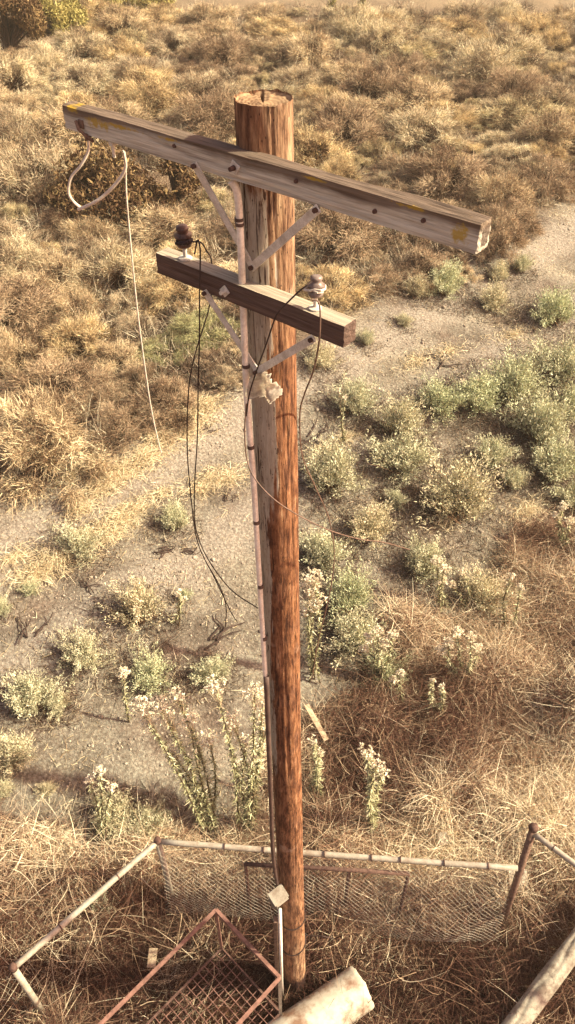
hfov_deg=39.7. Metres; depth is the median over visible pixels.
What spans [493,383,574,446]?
sage shrub
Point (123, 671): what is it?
flowering weed
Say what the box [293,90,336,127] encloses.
tumbleweed
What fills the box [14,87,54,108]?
tumbleweed
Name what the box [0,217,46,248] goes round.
tumbleweed
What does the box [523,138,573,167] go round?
tumbleweed
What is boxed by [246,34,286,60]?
tumbleweed
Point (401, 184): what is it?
tumbleweed
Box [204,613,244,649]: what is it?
dead branch
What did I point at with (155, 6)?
tumbleweed
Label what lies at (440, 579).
flowering weed
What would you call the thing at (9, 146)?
tumbleweed
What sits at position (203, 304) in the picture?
tumbleweed
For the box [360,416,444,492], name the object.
sage shrub
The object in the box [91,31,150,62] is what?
tumbleweed
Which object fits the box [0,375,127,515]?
tumbleweed
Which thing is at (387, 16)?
tumbleweed
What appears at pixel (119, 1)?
olive bush
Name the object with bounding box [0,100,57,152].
tumbleweed
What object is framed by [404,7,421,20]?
tumbleweed
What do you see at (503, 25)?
tumbleweed
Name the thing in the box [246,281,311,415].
tie wire
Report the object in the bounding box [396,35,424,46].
tumbleweed
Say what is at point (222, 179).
tumbleweed
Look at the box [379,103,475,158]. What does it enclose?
tumbleweed
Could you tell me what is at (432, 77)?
tumbleweed
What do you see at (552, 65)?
tumbleweed
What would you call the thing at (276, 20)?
tumbleweed
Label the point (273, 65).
tumbleweed
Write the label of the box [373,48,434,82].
tumbleweed
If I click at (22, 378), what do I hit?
tumbleweed
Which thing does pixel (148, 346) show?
tumbleweed
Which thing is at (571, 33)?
tumbleweed
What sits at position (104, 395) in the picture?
tumbleweed
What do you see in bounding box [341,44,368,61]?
tumbleweed
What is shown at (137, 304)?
string
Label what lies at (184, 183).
dead weed
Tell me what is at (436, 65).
tumbleweed
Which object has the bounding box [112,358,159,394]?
tumbleweed
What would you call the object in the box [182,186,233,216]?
tumbleweed
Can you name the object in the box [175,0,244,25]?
tumbleweed
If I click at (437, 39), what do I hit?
tumbleweed
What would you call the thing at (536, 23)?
tumbleweed
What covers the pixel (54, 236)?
tumbleweed
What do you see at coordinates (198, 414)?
hanging wire
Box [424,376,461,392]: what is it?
dead branch
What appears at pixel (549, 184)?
tumbleweed
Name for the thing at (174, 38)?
tumbleweed
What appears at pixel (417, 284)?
sage shrub
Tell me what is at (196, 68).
tumbleweed
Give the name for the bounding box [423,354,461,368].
dead branch
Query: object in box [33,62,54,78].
tumbleweed
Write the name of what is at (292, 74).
tumbleweed
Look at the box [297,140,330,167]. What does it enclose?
dead weed
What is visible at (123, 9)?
tumbleweed
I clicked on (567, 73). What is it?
tumbleweed
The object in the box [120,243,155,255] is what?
tumbleweed
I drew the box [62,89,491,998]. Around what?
utility pole
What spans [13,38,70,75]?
tumbleweed
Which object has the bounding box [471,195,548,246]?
tumbleweed
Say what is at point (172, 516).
sage shrub
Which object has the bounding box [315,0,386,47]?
tumbleweed
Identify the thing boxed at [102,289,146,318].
tumbleweed
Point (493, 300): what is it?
sage shrub
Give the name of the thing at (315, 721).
broken board
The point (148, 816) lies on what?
sage shrub
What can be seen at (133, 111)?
tumbleweed
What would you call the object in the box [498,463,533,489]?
sage shrub
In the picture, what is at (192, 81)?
tumbleweed
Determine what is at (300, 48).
tumbleweed
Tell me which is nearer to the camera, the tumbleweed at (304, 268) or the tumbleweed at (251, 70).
the tumbleweed at (304, 268)
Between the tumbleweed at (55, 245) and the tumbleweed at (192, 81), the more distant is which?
the tumbleweed at (192, 81)
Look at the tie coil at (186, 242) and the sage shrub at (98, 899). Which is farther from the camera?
the sage shrub at (98, 899)
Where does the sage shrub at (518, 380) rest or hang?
on the ground at (216, 530)
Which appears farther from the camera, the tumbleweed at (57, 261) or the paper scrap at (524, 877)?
the tumbleweed at (57, 261)
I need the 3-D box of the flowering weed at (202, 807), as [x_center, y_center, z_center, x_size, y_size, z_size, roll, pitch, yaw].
[-1.741,4.072,12.785,1.342,3.451,0.819,0,42,0]
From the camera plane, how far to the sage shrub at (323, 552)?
16.93 m
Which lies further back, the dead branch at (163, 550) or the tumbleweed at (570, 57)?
the tumbleweed at (570, 57)
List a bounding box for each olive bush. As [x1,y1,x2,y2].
[40,0,88,35]
[79,0,127,8]
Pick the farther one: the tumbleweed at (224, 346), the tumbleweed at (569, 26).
the tumbleweed at (569, 26)
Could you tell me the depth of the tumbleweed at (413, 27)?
45.33 m
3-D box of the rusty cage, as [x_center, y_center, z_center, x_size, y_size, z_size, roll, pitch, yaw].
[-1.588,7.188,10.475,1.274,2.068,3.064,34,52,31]
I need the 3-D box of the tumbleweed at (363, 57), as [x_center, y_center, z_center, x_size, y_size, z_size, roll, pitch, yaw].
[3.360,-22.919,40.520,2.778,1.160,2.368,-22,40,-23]
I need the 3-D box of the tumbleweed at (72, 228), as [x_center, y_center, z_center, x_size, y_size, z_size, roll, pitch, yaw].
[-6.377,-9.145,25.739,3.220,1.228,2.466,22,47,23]
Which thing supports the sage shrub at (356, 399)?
on the ground at (216, 530)
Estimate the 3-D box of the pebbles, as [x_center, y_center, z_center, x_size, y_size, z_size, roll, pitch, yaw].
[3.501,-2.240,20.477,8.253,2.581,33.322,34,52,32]
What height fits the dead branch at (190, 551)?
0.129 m
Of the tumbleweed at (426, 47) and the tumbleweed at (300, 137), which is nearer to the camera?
the tumbleweed at (300, 137)
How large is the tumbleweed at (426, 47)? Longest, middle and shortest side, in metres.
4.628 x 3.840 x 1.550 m
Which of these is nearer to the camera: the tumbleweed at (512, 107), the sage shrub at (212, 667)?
the sage shrub at (212, 667)
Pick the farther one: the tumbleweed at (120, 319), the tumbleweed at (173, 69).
the tumbleweed at (173, 69)
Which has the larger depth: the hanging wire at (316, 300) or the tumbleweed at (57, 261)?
the tumbleweed at (57, 261)
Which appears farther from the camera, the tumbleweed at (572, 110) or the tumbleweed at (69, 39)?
the tumbleweed at (69, 39)
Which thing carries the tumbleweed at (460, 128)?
on the ground at (216, 530)
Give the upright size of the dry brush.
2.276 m
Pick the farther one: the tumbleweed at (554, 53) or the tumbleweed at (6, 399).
the tumbleweed at (554, 53)
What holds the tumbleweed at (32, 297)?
on the ground at (216, 530)
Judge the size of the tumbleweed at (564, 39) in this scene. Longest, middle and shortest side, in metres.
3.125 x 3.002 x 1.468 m
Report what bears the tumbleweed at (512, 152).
on the ground at (216, 530)
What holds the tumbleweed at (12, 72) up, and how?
on the ground at (216, 530)
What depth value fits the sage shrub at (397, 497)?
18.57 m
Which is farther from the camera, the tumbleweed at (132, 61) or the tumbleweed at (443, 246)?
the tumbleweed at (132, 61)
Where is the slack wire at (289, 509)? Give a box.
[244,404,409,549]
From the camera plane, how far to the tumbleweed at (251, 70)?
39.85 m
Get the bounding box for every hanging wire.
[186,241,237,622]
[194,239,257,608]
[299,298,334,679]
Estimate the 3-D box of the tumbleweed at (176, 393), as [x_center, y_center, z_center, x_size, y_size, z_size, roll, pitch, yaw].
[-2.880,-2.655,18.593,2.066,1.104,2.503,-26,50,-20]
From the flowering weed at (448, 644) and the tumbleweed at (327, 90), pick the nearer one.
the flowering weed at (448, 644)
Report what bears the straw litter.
on the ground at (216, 530)
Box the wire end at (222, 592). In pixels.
[206,562,226,627]
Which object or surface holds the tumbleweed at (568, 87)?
on the ground at (216, 530)
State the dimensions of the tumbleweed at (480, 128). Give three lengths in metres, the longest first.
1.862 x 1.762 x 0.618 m
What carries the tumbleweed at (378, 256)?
on the ground at (216, 530)
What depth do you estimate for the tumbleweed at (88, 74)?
37.94 m
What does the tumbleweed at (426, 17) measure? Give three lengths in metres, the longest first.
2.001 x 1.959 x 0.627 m
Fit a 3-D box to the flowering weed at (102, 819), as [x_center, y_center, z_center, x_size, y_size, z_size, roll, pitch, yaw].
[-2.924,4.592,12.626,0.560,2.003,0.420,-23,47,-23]
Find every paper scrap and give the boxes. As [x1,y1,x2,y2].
[437,832,447,844]
[509,869,528,891]
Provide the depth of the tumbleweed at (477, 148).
31.65 m
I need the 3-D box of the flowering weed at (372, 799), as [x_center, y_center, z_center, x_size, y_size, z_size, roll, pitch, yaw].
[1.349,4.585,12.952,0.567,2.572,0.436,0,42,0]
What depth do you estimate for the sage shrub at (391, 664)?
15.87 m
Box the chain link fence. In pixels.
[8,822,574,1019]
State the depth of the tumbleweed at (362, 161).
30.40 m
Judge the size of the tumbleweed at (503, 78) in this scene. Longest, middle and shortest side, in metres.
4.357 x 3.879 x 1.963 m
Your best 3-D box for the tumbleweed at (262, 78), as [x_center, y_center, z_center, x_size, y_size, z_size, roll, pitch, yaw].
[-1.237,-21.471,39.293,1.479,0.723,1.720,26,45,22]
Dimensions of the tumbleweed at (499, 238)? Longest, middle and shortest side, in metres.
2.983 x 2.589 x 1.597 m
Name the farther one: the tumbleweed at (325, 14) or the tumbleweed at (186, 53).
the tumbleweed at (325, 14)
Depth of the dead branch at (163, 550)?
16.68 m
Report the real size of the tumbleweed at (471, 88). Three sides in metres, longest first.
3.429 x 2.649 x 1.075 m
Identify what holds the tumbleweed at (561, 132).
on the ground at (216, 530)
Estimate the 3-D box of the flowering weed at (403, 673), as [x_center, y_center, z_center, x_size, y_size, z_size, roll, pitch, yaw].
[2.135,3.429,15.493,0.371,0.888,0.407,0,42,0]
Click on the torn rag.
(263, 385)
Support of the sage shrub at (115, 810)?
on the ground at (216, 530)
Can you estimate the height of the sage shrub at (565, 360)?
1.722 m
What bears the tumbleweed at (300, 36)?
on the ground at (216, 530)
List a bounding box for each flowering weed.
[83,765,117,843]
[117,665,132,722]
[129,685,221,837]
[171,589,187,625]
[203,673,266,834]
[299,567,327,682]
[306,734,324,797]
[336,387,347,447]
[358,625,398,684]
[358,742,390,833]
[388,668,405,705]
[428,677,446,720]
[430,554,451,613]
[435,626,484,688]
[447,567,471,608]
[458,375,480,385]
[498,572,524,629]
[551,501,574,553]
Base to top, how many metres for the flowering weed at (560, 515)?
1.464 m
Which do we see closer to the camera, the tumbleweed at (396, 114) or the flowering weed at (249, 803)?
the flowering weed at (249, 803)
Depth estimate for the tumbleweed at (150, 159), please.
30.48 m
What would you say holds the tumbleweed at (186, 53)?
on the ground at (216, 530)
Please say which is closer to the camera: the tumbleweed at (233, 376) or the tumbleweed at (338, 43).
the tumbleweed at (233, 376)
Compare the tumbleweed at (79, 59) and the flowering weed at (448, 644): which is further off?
the tumbleweed at (79, 59)
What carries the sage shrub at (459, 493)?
on the ground at (216, 530)
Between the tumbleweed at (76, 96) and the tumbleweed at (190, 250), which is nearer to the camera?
the tumbleweed at (190, 250)
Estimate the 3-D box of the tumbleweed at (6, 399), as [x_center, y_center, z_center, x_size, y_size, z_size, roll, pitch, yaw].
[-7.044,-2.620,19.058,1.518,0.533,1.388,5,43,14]
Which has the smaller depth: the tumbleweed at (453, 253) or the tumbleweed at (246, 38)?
the tumbleweed at (453, 253)
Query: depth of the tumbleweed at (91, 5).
47.85 m
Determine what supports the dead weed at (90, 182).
on the ground at (216, 530)
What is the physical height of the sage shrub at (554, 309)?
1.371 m
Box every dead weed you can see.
[40,140,163,235]
[145,158,207,215]
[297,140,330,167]
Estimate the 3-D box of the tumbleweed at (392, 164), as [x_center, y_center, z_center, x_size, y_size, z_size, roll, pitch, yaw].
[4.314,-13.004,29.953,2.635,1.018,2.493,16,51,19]
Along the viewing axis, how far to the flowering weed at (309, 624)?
14.54 m
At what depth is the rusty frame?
11.62 m
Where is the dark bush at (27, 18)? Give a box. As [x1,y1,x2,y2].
[0,0,47,51]
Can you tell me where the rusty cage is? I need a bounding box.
[98,908,281,1023]
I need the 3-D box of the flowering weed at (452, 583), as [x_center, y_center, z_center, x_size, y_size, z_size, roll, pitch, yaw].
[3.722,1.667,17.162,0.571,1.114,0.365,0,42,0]
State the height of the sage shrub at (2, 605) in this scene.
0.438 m
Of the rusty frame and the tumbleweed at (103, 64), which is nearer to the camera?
the rusty frame
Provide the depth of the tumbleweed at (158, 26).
45.83 m
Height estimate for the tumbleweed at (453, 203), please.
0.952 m
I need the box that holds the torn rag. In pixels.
[245,372,282,404]
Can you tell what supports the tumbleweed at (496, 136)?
on the ground at (216, 530)
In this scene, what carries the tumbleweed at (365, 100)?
on the ground at (216, 530)
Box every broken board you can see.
[147,948,157,967]
[304,704,327,740]
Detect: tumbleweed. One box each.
[0,45,31,60]
[0,45,50,94]
[0,86,16,102]
[0,88,43,115]
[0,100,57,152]
[0,128,81,211]
[0,136,29,162]
[0,201,35,225]
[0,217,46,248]
[0,229,59,284]
[0,246,106,309]
[0,266,92,345]
[0,322,69,385]
[0,352,127,424]
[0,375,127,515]
[0,390,15,417]
[0,474,7,494]
[9,108,52,127]
[12,191,52,218]
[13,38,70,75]
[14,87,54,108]
[26,92,110,150]
[27,76,55,87]
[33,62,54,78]
[33,241,64,256]
[34,84,57,96]
[34,199,101,241]
[35,222,75,242]
[35,308,125,365]
[36,278,111,327]
[43,87,101,110]
[43,91,93,104]
[44,23,118,60]
[46,56,120,98]
[52,205,123,249]
[52,235,115,276]
[54,0,121,23]
[55,230,169,302]
[60,143,95,160]
[65,56,97,70]
[72,21,113,38]
[74,337,157,378]
[74,380,135,422]
[83,0,162,34]
[90,394,154,458]
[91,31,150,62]
[91,59,115,74]
[92,92,155,121]
[94,143,124,158]
[99,53,160,86]
[101,62,181,100]
[101,375,129,396]
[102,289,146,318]
[103,309,162,342]
[105,142,146,154]
[107,27,158,46]
[109,74,195,118]
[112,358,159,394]
[118,5,138,14]
[118,190,220,251]
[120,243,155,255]
[123,0,176,9]
[123,368,202,449]
[126,271,206,319]
[133,332,195,368]
[141,5,179,25]
[141,153,164,168]
[142,1,184,17]
[142,22,200,55]
[144,21,169,38]
[152,52,174,63]
[152,234,224,265]
[155,59,185,80]
[155,67,249,109]
[157,76,244,141]
[157,105,187,126]
[158,303,240,356]
[162,51,188,66]
[173,46,196,61]
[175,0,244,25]
[176,60,230,79]
[179,15,249,44]
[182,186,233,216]
[187,29,255,74]
[189,128,223,140]
[189,298,227,325]
[190,347,235,370]
[197,185,232,198]
[198,214,237,258]
[199,199,235,225]
[202,363,241,390]
[203,254,238,306]
[206,173,238,185]
[215,32,253,59]
[218,337,241,361]
[219,300,239,334]
[223,62,262,82]
[228,75,257,90]
[232,199,308,219]
[234,363,249,386]
[240,1,289,24]
[242,55,267,71]
[243,12,298,38]
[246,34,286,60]
[250,70,274,85]
[257,78,301,96]
[258,21,312,39]
[262,57,293,72]
[269,26,343,74]
[269,59,331,91]
[280,31,311,45]
[285,6,309,16]
[292,78,353,105]
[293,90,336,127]
[293,115,311,129]
[294,116,358,168]
[295,207,409,266]
[295,259,374,316]
[295,262,320,281]
[298,18,327,35]
[298,90,396,155]
[310,57,376,93]
[312,152,364,180]
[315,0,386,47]
[316,2,353,20]
[319,254,359,274]
[321,37,344,51]
[328,86,392,124]
[335,51,373,66]
[336,60,405,101]
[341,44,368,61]
[344,152,375,173]
[345,260,413,297]
[350,10,412,53]
[357,2,411,23]
[358,135,404,162]
[358,177,404,191]
[358,247,389,271]
[366,9,399,23]
[366,149,421,183]
[368,168,412,187]
[370,70,461,114]
[372,37,448,70]
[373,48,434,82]
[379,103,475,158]
[384,108,420,124]
[384,181,410,192]
[388,16,453,42]
[388,231,434,254]
[389,245,461,292]
[390,138,505,205]
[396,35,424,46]
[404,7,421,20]
[405,73,442,87]
[413,82,457,103]
[417,12,438,22]
[419,28,480,59]
[419,97,484,134]
[419,143,449,157]
[419,188,447,202]
[426,57,451,74]
[428,11,489,40]
[431,69,464,91]
[435,0,497,29]
[437,196,475,211]
[438,243,468,253]
[438,246,468,265]
[442,36,527,84]
[446,154,472,170]
[447,119,467,138]
[448,77,493,101]
[452,139,487,162]
[453,263,486,283]
[457,18,549,69]
[457,101,482,117]
[457,156,540,218]
[457,199,530,267]
[459,95,483,109]
[466,119,502,133]
[467,128,531,151]
[470,90,570,139]
[471,32,499,49]
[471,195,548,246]
[474,139,546,170]
[476,61,554,108]
[476,93,509,109]
[477,156,524,176]
[481,0,531,24]
[489,4,567,37]
[489,20,523,37]
[506,68,568,87]
[507,151,574,206]
[509,105,574,158]
[515,62,550,77]
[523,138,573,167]
[524,81,574,108]
[531,26,574,52]
[539,4,574,25]
[539,52,574,63]
[541,51,563,57]
[544,58,570,79]
[555,19,572,30]
[556,53,574,62]
[558,66,574,86]
[559,103,574,131]
[561,27,574,42]
[563,57,574,70]
[565,47,574,54]
[566,83,574,92]
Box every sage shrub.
[0,592,12,618]
[0,664,64,718]
[0,728,41,776]
[0,768,19,799]
[16,579,42,597]
[31,779,59,798]
[45,686,75,723]
[46,620,115,690]
[48,515,109,570]
[84,774,136,849]
[85,879,120,912]
[100,572,173,632]
[111,789,176,847]
[126,637,178,698]
[154,494,191,531]
[173,588,193,600]
[186,650,236,693]
[299,519,358,575]
[300,336,345,371]
[300,428,376,500]
[303,751,327,779]
[319,600,390,669]
[320,368,385,416]
[324,556,379,626]
[345,497,401,550]
[354,327,376,345]
[358,648,418,693]
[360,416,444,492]
[365,387,438,437]
[383,485,412,511]
[392,310,415,327]
[400,270,433,297]
[402,530,458,586]
[408,371,476,424]
[411,440,506,524]
[425,255,472,300]
[446,559,528,625]
[450,367,511,417]
[467,432,523,467]
[470,343,566,407]
[474,275,513,314]
[485,258,509,282]
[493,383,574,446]
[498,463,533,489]
[509,251,537,271]
[516,328,574,394]
[525,423,574,494]
[527,281,574,327]
[549,379,574,420]
[551,472,574,512]
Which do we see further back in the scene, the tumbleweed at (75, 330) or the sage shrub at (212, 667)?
the tumbleweed at (75, 330)
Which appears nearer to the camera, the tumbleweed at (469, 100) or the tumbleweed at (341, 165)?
the tumbleweed at (341, 165)
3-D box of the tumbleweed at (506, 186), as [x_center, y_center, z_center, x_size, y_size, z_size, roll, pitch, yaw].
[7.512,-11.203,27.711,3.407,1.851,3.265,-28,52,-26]
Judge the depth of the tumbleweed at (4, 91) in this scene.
35.87 m
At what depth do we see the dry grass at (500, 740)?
12.99 m
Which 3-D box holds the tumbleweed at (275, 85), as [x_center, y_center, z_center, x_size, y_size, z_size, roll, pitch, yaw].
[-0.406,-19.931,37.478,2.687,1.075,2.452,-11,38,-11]
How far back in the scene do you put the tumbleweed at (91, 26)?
45.15 m
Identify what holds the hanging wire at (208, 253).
hanging from the utility pole
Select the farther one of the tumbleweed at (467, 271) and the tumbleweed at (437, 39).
the tumbleweed at (437, 39)
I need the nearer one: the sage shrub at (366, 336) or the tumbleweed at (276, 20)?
the sage shrub at (366, 336)
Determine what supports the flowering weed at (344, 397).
on the ground at (216, 530)
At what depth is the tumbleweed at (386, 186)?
28.07 m
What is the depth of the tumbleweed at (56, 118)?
31.59 m
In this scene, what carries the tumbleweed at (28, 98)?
on the ground at (216, 530)
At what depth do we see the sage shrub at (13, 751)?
13.38 m
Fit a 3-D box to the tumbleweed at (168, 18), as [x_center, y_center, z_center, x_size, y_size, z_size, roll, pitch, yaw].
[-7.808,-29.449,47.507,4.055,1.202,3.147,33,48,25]
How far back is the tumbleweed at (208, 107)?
32.90 m
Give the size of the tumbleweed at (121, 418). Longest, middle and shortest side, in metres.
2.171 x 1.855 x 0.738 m
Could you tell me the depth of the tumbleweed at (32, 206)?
27.09 m
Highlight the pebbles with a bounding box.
[0,196,574,884]
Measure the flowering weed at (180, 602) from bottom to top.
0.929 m
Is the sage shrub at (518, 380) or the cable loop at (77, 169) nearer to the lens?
the cable loop at (77, 169)
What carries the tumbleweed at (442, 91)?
on the ground at (216, 530)
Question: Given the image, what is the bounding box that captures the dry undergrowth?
[0,256,574,878]
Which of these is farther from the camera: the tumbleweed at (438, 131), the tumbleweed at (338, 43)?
the tumbleweed at (338, 43)
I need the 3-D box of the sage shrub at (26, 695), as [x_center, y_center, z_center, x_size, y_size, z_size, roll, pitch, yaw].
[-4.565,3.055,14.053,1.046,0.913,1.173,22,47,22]
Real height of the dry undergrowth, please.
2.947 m
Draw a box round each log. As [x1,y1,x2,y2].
[267,966,373,1023]
[501,927,574,1023]
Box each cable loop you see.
[67,141,89,210]
[77,152,126,210]
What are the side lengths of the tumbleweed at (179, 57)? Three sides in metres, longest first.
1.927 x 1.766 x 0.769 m
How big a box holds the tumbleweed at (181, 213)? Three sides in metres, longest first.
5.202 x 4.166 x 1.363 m
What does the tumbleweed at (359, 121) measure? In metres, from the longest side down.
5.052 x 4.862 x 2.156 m
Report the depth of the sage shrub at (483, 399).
20.75 m
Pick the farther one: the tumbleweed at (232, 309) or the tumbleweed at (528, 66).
the tumbleweed at (528, 66)
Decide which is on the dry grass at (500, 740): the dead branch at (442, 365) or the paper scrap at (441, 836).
the paper scrap at (441, 836)
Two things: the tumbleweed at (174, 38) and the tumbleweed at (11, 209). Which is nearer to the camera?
the tumbleweed at (11, 209)
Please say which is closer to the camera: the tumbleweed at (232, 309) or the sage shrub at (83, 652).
the sage shrub at (83, 652)
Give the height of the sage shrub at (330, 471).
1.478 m
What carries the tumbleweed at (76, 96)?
on the ground at (216, 530)
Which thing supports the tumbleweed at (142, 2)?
on the ground at (216, 530)
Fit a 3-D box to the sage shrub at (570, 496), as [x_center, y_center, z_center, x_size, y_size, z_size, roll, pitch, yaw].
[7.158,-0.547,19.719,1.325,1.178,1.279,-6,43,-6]
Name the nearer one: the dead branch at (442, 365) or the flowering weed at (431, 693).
the flowering weed at (431, 693)
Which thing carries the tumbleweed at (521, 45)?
on the ground at (216, 530)
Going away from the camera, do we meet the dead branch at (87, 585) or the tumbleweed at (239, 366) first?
the dead branch at (87, 585)
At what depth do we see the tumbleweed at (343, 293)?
22.65 m
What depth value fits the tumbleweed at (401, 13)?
48.57 m
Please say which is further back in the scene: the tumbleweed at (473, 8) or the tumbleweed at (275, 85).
the tumbleweed at (473, 8)
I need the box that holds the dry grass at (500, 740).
[0,488,574,1023]
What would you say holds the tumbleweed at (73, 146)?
on the ground at (216, 530)
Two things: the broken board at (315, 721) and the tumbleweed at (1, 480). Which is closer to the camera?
the broken board at (315, 721)
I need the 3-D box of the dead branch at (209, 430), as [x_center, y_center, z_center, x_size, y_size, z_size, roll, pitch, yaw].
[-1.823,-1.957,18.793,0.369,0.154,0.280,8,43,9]
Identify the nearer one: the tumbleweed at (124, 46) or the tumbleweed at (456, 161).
the tumbleweed at (456, 161)
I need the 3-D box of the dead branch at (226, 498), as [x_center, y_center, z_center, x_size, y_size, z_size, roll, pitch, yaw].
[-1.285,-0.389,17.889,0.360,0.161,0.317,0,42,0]
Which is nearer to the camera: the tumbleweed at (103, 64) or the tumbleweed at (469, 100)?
the tumbleweed at (469, 100)
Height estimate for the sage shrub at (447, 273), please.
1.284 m
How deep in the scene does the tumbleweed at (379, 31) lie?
43.34 m
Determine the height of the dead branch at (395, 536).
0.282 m
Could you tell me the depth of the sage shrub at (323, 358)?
20.67 m
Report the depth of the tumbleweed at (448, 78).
38.74 m
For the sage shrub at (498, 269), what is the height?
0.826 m
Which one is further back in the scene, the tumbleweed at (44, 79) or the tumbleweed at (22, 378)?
the tumbleweed at (44, 79)
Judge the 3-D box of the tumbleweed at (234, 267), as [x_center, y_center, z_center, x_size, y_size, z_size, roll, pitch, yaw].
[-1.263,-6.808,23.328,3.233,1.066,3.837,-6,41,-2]
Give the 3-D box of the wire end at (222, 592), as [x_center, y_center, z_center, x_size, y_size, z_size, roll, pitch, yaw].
[-0.547,0.656,6.208,0.129,0.756,0.009,0,42,0]
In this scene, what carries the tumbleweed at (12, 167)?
on the ground at (216, 530)
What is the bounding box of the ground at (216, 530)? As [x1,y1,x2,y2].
[0,0,574,1023]
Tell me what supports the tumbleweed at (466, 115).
on the ground at (216, 530)
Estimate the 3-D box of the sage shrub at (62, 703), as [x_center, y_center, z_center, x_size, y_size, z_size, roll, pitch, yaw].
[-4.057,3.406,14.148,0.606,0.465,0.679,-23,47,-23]
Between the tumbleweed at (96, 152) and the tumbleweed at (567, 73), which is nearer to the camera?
the tumbleweed at (96, 152)
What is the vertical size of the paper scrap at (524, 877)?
0.233 m
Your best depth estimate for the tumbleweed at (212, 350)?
20.36 m
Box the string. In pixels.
[122,150,161,452]
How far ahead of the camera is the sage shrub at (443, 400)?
20.50 m
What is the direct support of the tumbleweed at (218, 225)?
on the ground at (216, 530)
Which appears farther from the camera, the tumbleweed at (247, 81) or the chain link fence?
the tumbleweed at (247, 81)
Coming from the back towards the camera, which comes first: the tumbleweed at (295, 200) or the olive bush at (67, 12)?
the olive bush at (67, 12)
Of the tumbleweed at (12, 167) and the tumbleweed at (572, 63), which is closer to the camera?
the tumbleweed at (12, 167)
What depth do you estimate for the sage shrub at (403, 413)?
19.64 m
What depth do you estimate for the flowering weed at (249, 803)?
12.60 m
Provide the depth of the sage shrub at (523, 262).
25.17 m
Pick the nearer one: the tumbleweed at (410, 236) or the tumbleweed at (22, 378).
the tumbleweed at (22, 378)
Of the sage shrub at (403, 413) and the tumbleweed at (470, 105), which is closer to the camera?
the sage shrub at (403, 413)
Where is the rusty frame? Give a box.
[244,862,409,920]
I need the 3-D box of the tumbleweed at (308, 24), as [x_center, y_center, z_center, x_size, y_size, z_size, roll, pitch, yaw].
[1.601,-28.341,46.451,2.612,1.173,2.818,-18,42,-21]
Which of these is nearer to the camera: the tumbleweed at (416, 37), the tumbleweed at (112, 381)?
the tumbleweed at (112, 381)
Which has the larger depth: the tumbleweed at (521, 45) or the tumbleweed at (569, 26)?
the tumbleweed at (569, 26)
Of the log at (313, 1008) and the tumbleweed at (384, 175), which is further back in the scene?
the tumbleweed at (384, 175)
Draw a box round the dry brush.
[0,0,574,521]
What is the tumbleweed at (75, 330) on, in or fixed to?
on the ground at (216, 530)
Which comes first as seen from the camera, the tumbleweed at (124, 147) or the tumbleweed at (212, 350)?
the tumbleweed at (212, 350)
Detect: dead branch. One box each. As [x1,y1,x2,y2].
[17,612,52,643]
[79,574,102,592]
[153,545,175,557]
[181,547,199,553]
[201,424,218,431]
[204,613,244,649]
[223,488,237,500]
[297,418,334,445]
[386,525,407,542]
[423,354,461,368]
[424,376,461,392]
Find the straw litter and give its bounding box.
[0,200,574,860]
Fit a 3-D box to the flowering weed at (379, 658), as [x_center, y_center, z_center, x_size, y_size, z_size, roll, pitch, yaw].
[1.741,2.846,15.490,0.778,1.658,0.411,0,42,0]
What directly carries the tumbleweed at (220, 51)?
on the ground at (216, 530)
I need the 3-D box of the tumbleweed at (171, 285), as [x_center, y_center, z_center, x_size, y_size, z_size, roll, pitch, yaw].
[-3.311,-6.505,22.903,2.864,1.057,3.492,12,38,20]
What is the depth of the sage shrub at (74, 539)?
16.07 m
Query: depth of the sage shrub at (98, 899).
12.52 m
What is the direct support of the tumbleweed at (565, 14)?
on the ground at (216, 530)
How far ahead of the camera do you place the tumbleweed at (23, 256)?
23.48 m
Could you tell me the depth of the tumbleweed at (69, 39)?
42.00 m
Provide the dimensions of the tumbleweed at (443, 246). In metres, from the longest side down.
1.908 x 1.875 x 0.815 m
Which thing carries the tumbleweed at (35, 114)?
on the ground at (216, 530)
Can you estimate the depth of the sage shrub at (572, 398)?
21.59 m
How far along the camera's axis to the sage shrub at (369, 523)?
17.68 m
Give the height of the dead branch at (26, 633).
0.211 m
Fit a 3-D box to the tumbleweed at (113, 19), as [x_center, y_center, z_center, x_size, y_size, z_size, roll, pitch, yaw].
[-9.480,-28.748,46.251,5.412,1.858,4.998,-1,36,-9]
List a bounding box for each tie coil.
[175,238,192,245]
[303,284,325,293]
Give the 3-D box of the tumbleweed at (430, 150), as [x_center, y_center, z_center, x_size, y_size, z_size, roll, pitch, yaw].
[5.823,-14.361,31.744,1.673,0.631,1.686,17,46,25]
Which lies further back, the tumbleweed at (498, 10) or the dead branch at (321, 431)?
the tumbleweed at (498, 10)
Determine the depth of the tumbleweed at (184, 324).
21.03 m
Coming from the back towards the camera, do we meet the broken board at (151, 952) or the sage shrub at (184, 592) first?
the sage shrub at (184, 592)
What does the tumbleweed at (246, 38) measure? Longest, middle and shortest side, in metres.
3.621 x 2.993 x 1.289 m
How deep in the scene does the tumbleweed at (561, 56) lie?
41.85 m
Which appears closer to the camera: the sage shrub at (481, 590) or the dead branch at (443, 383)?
the sage shrub at (481, 590)
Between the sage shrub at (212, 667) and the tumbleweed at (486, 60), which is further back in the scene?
the tumbleweed at (486, 60)
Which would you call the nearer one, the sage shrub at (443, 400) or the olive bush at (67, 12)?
the sage shrub at (443, 400)
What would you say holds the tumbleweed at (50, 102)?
on the ground at (216, 530)
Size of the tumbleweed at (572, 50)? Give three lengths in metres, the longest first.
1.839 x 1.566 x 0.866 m

